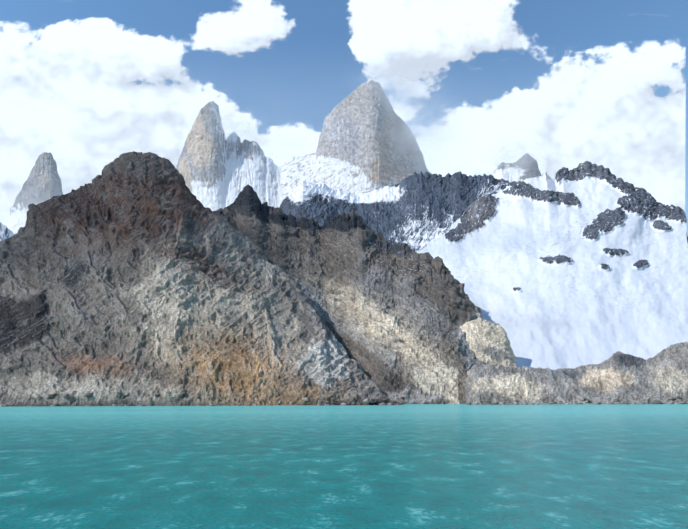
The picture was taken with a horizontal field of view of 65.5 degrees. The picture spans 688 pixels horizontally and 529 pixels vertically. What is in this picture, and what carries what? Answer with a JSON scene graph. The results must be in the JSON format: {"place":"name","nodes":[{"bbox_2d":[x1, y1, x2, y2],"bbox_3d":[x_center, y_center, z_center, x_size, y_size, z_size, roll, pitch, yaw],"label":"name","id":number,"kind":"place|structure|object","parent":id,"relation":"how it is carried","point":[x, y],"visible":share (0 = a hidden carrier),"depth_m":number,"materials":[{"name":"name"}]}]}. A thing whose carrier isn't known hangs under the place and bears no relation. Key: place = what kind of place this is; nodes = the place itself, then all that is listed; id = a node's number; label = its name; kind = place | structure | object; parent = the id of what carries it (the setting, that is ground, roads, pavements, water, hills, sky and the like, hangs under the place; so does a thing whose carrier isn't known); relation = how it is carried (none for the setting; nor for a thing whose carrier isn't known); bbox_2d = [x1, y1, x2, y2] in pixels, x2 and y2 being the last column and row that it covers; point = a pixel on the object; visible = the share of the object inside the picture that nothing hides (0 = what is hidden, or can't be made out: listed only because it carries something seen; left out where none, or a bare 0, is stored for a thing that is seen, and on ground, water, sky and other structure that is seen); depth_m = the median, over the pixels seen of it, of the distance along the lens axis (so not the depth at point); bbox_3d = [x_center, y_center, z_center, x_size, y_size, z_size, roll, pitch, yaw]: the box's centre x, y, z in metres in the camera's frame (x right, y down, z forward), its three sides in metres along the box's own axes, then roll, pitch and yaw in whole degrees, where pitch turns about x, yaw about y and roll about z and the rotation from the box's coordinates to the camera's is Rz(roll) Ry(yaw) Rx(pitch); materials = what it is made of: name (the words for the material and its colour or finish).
{"place":"outdoors","nodes":[
{"label":"outdoors","id":0,"kind":"place"},
{"bbox_2d":[0,222,14,240],"bbox_3d":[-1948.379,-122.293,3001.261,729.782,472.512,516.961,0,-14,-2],"label":"mountain","id":1,"kind":"structure","parent":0,"point":[5,232],"depth_m":3017.44,"materials":[{"name":"white snow"}]},
{"bbox_2d":[5,152,63,233],"bbox_3d":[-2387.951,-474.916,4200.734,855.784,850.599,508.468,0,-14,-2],"label":"spire","id":2,"kind":"structure","parent":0,"point":[42,167],"depth_m":4151.81,"materials":[{"name":"stone"}]},
{"bbox_2d":[0,151,402,406],"bbox_3d":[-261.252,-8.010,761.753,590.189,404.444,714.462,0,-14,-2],"label":"ridge","id":3,"kind":"structure","parent":0,"point":[138,276],"depth_m":485.99,"materials":[{"name":"stone"}]},
{"bbox_2d":[176,101,294,210],"bbox_3d":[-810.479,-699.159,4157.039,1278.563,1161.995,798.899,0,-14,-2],"label":"mountain peak","id":4,"kind":"structure","parent":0,"point":[233,165],"depth_m":4034.11,"materials":[{"name":"stone"}]},
{"bbox_2d":[0,0,685,224],"bbox_3d":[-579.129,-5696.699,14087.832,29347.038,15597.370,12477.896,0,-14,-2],"label":"cloud","id":5,"kind":"structure","parent":0,"point":[405,26],"depth_m":11528.17,"materials":[{"name":"white"}]},
{"bbox_2d":[0,403,687,528],"bbox_3d":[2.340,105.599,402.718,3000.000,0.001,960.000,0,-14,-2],"label":"lake water","id":6,"kind":"structure","parent":0,"point":[534,466],"depth_m":47.88,"materials":[{"name":"teal liquid"}]},
{"bbox_2d":[0,27,687,233],"bbox_3d":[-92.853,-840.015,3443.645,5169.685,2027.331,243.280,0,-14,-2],"label":"haze","id":7,"kind":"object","parent":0,"point":[432,133],"depth_m":3465.64,"materials":[{"name":"white"}]},
{"bbox_2d":[0,0,687,235],"label":"sky","id":8,"kind":"structure","parent":0,"point":[553,22],"materials":[{"name":"blue"}]},
{"bbox_2d":[212,185,496,403],"bbox_3d":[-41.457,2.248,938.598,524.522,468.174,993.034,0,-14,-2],"label":"ridge crag","id":9,"kind":"structure","parent":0,"point":[395,316],"depth_m":665.38,"materials":[{"name":"grey stone"}]},
{"bbox_2d":[460,317,516,367],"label":"rock outcrop","id":10,"kind":"object","parent":9,"relation":"on","point":[488,342],"visible":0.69,"depth_m":533.60,"materials":[{"name":"grey stone"}]},
{"bbox_2d":[280,80,431,199],"bbox_3d":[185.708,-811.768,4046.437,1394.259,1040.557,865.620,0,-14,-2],"label":"mountain peak","id":11,"kind":"structure","parent":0,"point":[351,152],"depth_m":3842.47,"materials":[{"name":"stone"}]},
{"bbox_2d":[279,171,508,251],"bbox_3d":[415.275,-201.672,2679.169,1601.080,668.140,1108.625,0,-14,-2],"label":"snowy ridge","id":12,"kind":"structure","parent":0,"point":[415,212],"depth_m":2545.89,"materials":[{"name":"grey stone"}]},
{"bbox_2d":[493,153,540,181],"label":"mountain peak","id":13,"kind":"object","parent":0,"point":[503,172],"depth_m":3528.28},
{"bbox_2d":[416,161,687,369],"bbox_3d":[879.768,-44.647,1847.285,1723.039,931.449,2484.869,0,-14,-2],"label":"snowfield","id":14,"kind":"structure","parent":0,"point":[585,263],"depth_m":1243.23,"materials":[{"name":"white snow"}]},
{"label":"ground","id":15,"kind":"structure","parent":0,"visible":0},
{"bbox_2d":[0,392,684,406],"bbox_3d":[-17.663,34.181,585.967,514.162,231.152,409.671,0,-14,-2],"label":"shore boulders","id":16,"kind":"object","parent":15,"relation":"on","point":[484,402],"visible":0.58,"depth_m":382.59,"materials":[{"name":"grey stone"}]},
{"bbox_2d":[463,342,687,404],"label":"shore rocks","id":17,"kind":"object","parent":15,"relation":"on","point":[662,375],"visible":0.94,"depth_m":414.22,"materials":[{"name":"grey stone"}]}
]}

